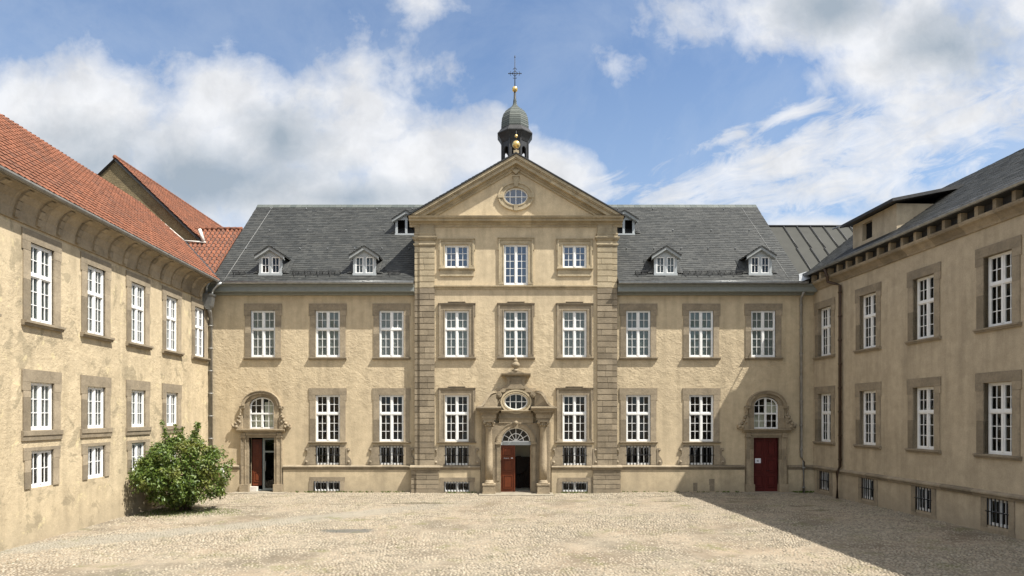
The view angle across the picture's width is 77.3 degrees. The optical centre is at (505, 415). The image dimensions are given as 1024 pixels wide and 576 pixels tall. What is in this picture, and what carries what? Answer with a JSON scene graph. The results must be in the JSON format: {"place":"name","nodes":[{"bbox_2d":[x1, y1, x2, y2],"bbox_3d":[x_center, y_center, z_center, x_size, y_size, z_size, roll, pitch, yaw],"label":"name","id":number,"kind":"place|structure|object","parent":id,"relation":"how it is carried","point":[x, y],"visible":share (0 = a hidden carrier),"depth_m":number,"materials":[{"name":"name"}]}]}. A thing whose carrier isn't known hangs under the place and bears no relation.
{"place":"outdoors","nodes":[
{"label":"outdoors","id":0,"kind":"place"},
{"bbox_2d":[0,486,1023,575],"bbox_3d":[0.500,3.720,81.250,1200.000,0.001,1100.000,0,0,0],"label":"ground","id":1,"kind":"structure","parent":0,"point":[702,554],"depth_m":18.53,"materials":[{"name":"beige gravel"}]},
{"bbox_2d":[0,114,242,551],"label":"wing building","id":2,"kind":"structure","parent":1,"relation":"on","point":[104,344],"depth_m":21.59,"materials":[{"name":"yellow paint"}]},
{"bbox_2d":[23,445,60,489],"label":"window","id":3,"kind":"structure","parent":2,"relation":"in","point":[34,465],"depth_m":19.35,"materials":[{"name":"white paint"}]},
{"bbox_2d":[21,369,63,440],"bbox_3d":[-13.954,-0.320,19.200,0.240,2.080,1.760,0,0,-3],"label":"window","id":4,"kind":"structure","parent":2,"relation":"in","point":[41,413],"depth_m":19.20,"materials":[{"name":"white paint"}]},
{"bbox_2d":[21,227,65,332],"bbox_3d":[-13.914,-4.020,19.201,0.320,2.800,1.760,0,0,-3],"label":"window","id":5,"kind":"structure","parent":2,"relation":"in","point":[38,281],"depth_m":19.20,"materials":[{"name":"white paint"}]},
{"bbox_2d":[81,442,110,479],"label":"window","id":6,"kind":"structure","parent":2,"relation":"in","point":[89,461],"depth_m":22.15,"materials":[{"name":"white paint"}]},
{"bbox_2d":[80,375,112,437],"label":"window","id":7,"kind":"structure","parent":2,"relation":"in","point":[92,404],"depth_m":21.90,"materials":[{"name":"white paint"}]},
{"bbox_2d":[80,251,114,341],"bbox_3d":[-14.033,-4.020,21.919,0.320,2.800,1.760,0,0,-3],"label":"window","id":8,"kind":"structure","parent":2,"relation":"in","point":[92,298],"depth_m":21.90,"materials":[{"name":"white paint"}]},
{"bbox_2d":[126,439,149,471],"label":"window","id":9,"kind":"structure","parent":2,"relation":"in","point":[132,446],"depth_m":24.55,"materials":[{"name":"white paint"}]},
{"bbox_2d":[125,379,151,434],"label":"window","id":10,"kind":"structure","parent":2,"relation":"in","point":[135,408],"depth_m":24.65,"materials":[{"name":"white paint"}]},
{"bbox_2d":[125,270,153,349],"bbox_3d":[-14.151,-4.020,24.636,0.320,2.800,1.760,0,0,-3],"label":"window","id":11,"kind":"structure","parent":2,"relation":"in","point":[135,311],"depth_m":24.67,"materials":[{"name":"white paint"}]},
{"bbox_2d":[97,155,226,268],"bbox_3d":[-20.574,-8.960,40.470,10.451,9.360,14.200,0,0,0],"label":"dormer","id":12,"kind":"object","parent":2,"relation":"on","point":[178,215],"depth_m":33.55,"materials":[{"name":"tile"}]},
{"bbox_2d":[162,383,182,432],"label":"window","id":13,"kind":"structure","parent":2,"relation":"in","point":[170,415],"depth_m":27.35,"materials":[{"name":"white paint"}]},
{"bbox_2d":[162,285,184,356],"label":"window","id":14,"kind":"structure","parent":2,"relation":"in","point":[169,327],"depth_m":27.34,"materials":[{"name":"white paint"}]},
{"bbox_2d":[191,297,210,361],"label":"window","id":15,"kind":"structure","parent":2,"relation":"in","point":[197,306],"depth_m":30.11,"materials":[{"name":"white paint"}]},
{"bbox_2d":[126,419,235,511],"bbox_3d":[-12.601,1.959,25.045,3.737,3.662,3.336,0,0,-25],"label":"bush","id":16,"kind":"object","parent":1,"relation":"on","point":[160,473],"visible":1,"depth_m":24.30,"materials":[{"name":"green plant"}]},
{"bbox_2d":[129,507,240,516],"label":"grass","id":17,"kind":"structure","parent":1,"relation":"on","point":[185,511],"depth_m":24.57,"materials":[{"name":"green plant"}]},
{"bbox_2d":[202,56,816,495],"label":"palace building","id":18,"kind":"structure","parent":1,"relation":"on","point":[514,322],"depth_m":31.21,"materials":[{"name":"beige paint"}]},
{"bbox_2d":[252,439,261,485],"bbox_3d":[-12.292,2.300,31.675,0.440,2.280,0.090,0,0,-24],"label":"door","id":19,"kind":"structure","parent":18,"relation":"in","point":[256,443],"depth_m":31.65,"materials":[{"name":"red paint"}]},
{"bbox_2d":[250,397,273,428],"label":"arched window","id":20,"kind":"structure","parent":18,"relation":"in","point":[261,408],"depth_m":31.47,"materials":[{"name":"white paint"}]},
{"bbox_2d":[243,304,281,359],"bbox_3d":[-11.840,-4.115,31.265,1.850,2.740,0.290,0,0,0],"label":"window","id":21,"kind":"structure","parent":18,"relation":"in","point":[262,328],"depth_m":31.30,"materials":[{"name":"white paint"}]},
{"bbox_2d":[259,438,273,489],"bbox_3d":[-11.720,2.385,31.594,0.900,2.570,0.132,0,0,0],"label":"door","id":22,"kind":"structure","parent":18,"relation":"in","point":[264,462],"depth_m":31.59,"materials":[{"name":"grey paint"}]},
{"bbox_2d":[309,477,344,491],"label":"window","id":23,"kind":"structure","parent":18,"relation":"in","point":[315,483],"depth_m":31.14,"materials":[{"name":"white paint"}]},
{"bbox_2d":[308,304,346,359],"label":"window","id":24,"kind":"structure","parent":18,"relation":"in","point":[327,328],"depth_m":31.29,"materials":[{"name":"white paint"}]},
{"bbox_2d":[308,388,346,442],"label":"window","id":25,"kind":"structure","parent":18,"relation":"in","point":[327,405],"depth_m":31.29,"materials":[{"name":"white paint"}]},
{"bbox_2d":[303,445,351,464],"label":"window","id":26,"kind":"structure","parent":18,"relation":"in","point":[317,454],"depth_m":31.21,"materials":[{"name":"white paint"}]},
{"bbox_2d":[372,304,409,359],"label":"window","id":27,"kind":"structure","parent":18,"relation":"in","point":[394,325],"depth_m":31.29,"materials":[{"name":"white paint"}]},
{"bbox_2d":[367,445,414,464],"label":"window","id":28,"kind":"structure","parent":18,"relation":"in","point":[387,454],"depth_m":31.21,"materials":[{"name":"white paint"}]},
{"bbox_2d":[372,388,410,442],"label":"window","id":29,"kind":"structure","parent":18,"relation":"in","point":[394,402],"depth_m":31.29,"materials":[{"name":"white paint"}]},
{"bbox_2d":[437,386,475,442],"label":"window","id":30,"kind":"structure","parent":18,"relation":"in","point":[456,403],"depth_m":31.03,"materials":[{"name":"white paint"}]},
{"bbox_2d":[438,238,474,275],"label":"window","id":31,"kind":"structure","parent":18,"relation":"in","point":[456,254],"depth_m":30.95,"materials":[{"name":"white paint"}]},
{"bbox_2d":[439,478,474,492],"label":"window","id":32,"kind":"structure","parent":18,"relation":"in","point":[445,484],"depth_m":30.88,"materials":[{"name":"white paint"}]},
{"bbox_2d":[438,301,475,359],"bbox_3d":[-2.360,-4.128,30.990,1.840,2.795,0.280,0,0,0],"label":"window","id":33,"kind":"structure","parent":18,"relation":"in","point":[456,328],"depth_m":31.02,"materials":[{"name":"white paint"}]},
{"bbox_2d":[434,445,480,464],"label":"window","id":34,"kind":"structure","parent":18,"relation":"in","point":[447,454],"depth_m":30.94,"materials":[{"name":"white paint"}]},
{"bbox_2d":[501,445,514,491],"bbox_3d":[0.113,2.532,30.955,0.695,2.255,0.110,0,0,0],"label":"door","id":35,"kind":"structure","parent":18,"relation":"in","point":[507,451],"depth_m":30.94,"materials":[{"name":"red paint"}]},
{"bbox_2d":[497,301,534,359],"bbox_3d":[0.500,-4.128,30.990,1.840,2.795,0.280,0,0,0],"label":"window","id":36,"kind":"structure","parent":18,"relation":"in","point":[515,328],"depth_m":31.02,"materials":[{"name":"white paint"}]},
{"bbox_2d":[498,237,533,284],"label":"window","id":37,"kind":"structure","parent":18,"relation":"in","point":[515,261],"depth_m":31.04,"materials":[{"name":"white paint"}]},
{"bbox_2d":[498,175,533,210],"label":"oval window","id":38,"kind":"structure","parent":18,"relation":"in","point":[515,195],"depth_m":30.93,"materials":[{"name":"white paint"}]},
{"bbox_2d":[500,389,531,413],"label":"oval window","id":39,"kind":"structure","parent":18,"relation":"in","point":[516,399],"depth_m":30.79,"materials":[{"name":"white paint"}]},
{"bbox_2d":[555,386,593,442],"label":"window","id":40,"kind":"structure","parent":18,"relation":"in","point":[572,409],"depth_m":31.03,"materials":[{"name":"white paint"}]},
{"bbox_2d":[551,445,597,464],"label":"window","id":41,"kind":"structure","parent":18,"relation":"in","point":[565,454],"depth_m":30.94,"materials":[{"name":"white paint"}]},
{"bbox_2d":[556,238,592,275],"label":"window","id":42,"kind":"structure","parent":18,"relation":"in","point":[574,255],"depth_m":30.95,"materials":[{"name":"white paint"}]},
{"bbox_2d":[557,478,592,492],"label":"window","id":43,"kind":"structure","parent":18,"relation":"in","point":[563,484],"depth_m":30.94,"materials":[{"name":"white paint"}]},
{"bbox_2d":[556,301,593,359],"bbox_3d":[3.340,-4.128,30.990,1.840,2.795,0.280,0,0,0],"label":"window","id":44,"kind":"structure","parent":18,"relation":"in","point":[573,343],"depth_m":31.02,"materials":[{"name":"white paint"}]},
{"bbox_2d":[619,304,657,359],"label":"window","id":45,"kind":"structure","parent":18,"relation":"in","point":[637,328],"depth_m":31.29,"materials":[{"name":"white paint"}]},
{"bbox_2d":[619,388,657,442],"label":"window","id":46,"kind":"structure","parent":18,"relation":"in","point":[637,405],"depth_m":31.29,"materials":[{"name":"white paint"}]},
{"bbox_2d":[617,445,662,464],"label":"window","id":47,"kind":"structure","parent":18,"relation":"in","point":[627,454],"depth_m":31.21,"materials":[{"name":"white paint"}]},
{"bbox_2d":[682,304,720,359],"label":"window","id":48,"kind":"structure","parent":18,"relation":"in","point":[700,328],"depth_m":31.29,"materials":[{"name":"white paint"}]},
{"bbox_2d":[682,388,720,442],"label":"window","id":49,"kind":"structure","parent":18,"relation":"in","point":[698,411],"depth_m":31.29,"materials":[{"name":"white paint"}]},
{"bbox_2d":[677,445,725,464],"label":"window","id":50,"kind":"structure","parent":18,"relation":"in","point":[691,454],"depth_m":31.21,"materials":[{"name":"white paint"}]},
{"bbox_2d":[754,438,763,490],"bbox_3d":[12.388,2.375,31.347,0.616,2.630,0.106,0,0,0],"label":"door","id":51,"kind":"structure","parent":18,"relation":"in","point":[758,442],"depth_m":31.32,"materials":[{"name":"red paint"}]},
{"bbox_2d":[744,304,782,359],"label":"window","id":52,"kind":"structure","parent":18,"relation":"in","point":[762,328],"depth_m":31.29,"materials":[{"name":"white paint"}]},
{"bbox_2d":[754,397,777,428],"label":"arched window","id":53,"kind":"structure","parent":18,"relation":"in","point":[765,408],"depth_m":31.47,"materials":[{"name":"white paint"}]},
{"bbox_2d":[764,438,777,490],"bbox_3d":[12.995,2.375,31.338,0.650,2.630,0.124,0,0,0],"label":"door","id":54,"kind":"structure","parent":18,"relation":"in","point":[770,444],"depth_m":31.32,"materials":[{"name":"red paint"}]},
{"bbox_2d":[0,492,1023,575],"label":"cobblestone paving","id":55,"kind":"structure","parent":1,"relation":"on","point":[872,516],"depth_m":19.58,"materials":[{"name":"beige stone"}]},
{"bbox_2d":[291,490,812,492],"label":"weeds","id":56,"kind":"object","parent":1,"relation":"on","point":[561,492],"visible":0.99,"depth_m":31.03,"materials":[{"name":"green plant"}]},
{"bbox_2d":[769,148,1023,539],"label":"wing building","id":57,"kind":"structure","parent":1,"relation":"on","point":[918,354],"depth_m":23.78,"materials":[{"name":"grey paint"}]},
{"bbox_2d":[812,297,834,359],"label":"window","id":58,"kind":"structure","parent":57,"relation":"in","point":[825,347],"depth_m":30.62,"materials":[{"name":"white paint"}]},
{"bbox_2d":[812,385,834,444],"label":"window","id":59,"kind":"structure","parent":57,"relation":"in","point":[825,432],"depth_m":30.64,"materials":[{"name":"white paint"}]},
{"bbox_2d":[817,470,832,495],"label":"window","id":60,"kind":"structure","parent":57,"relation":"in","point":[826,477],"depth_m":30.19,"materials":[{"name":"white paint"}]},
{"bbox_2d":[853,281,881,353],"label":"window","id":61,"kind":"structure","parent":57,"relation":"in","point":[871,293],"depth_m":27.25,"materials":[{"name":"white paint"}]},
{"bbox_2d":[853,382,881,448],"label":"window","id":62,"kind":"structure","parent":57,"relation":"in","point":[871,415],"depth_m":27.27,"materials":[{"name":"white paint"}]},
{"bbox_2d":[858,477,877,506],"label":"window","id":63,"kind":"structure","parent":57,"relation":"in","point":[867,487],"depth_m":26.92,"materials":[{"name":"white paint"}]},
{"bbox_2d":[904,261,941,344],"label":"window","id":64,"kind":"structure","parent":57,"relation":"in","point":[927,278],"depth_m":23.98,"materials":[{"name":"white paint"}]},
{"bbox_2d":[904,376,941,453],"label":"window","id":65,"kind":"structure","parent":57,"relation":"in","point":[927,405],"depth_m":23.98,"materials":[{"name":"white paint"}]},
{"bbox_2d":[911,485,936,519],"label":"window","id":66,"kind":"structure","parent":57,"relation":"in","point":[928,495],"depth_m":23.57,"materials":[{"name":"white paint"}]},
{"bbox_2d":[972,235,1021,333],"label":"window","id":67,"kind":"structure","parent":57,"relation":"in","point":[1003,285],"depth_m":20.42,"materials":[{"name":"white paint"}]},
{"bbox_2d":[972,369,1021,460],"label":"window","id":68,"kind":"structure","parent":57,"relation":"in","point":[1004,402],"depth_m":20.42,"materials":[{"name":"white paint"}]},
{"bbox_2d":[980,496,1015,537],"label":"window","id":69,"kind":"structure","parent":57,"relation":"in","point":[1004,510],"depth_m":20.17,"materials":[{"name":"white paint"}]},
{"bbox_2d":[0,0,1023,227],"label":"sky","id":70,"kind":"structure","parent":0,"point":[802,112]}
]}

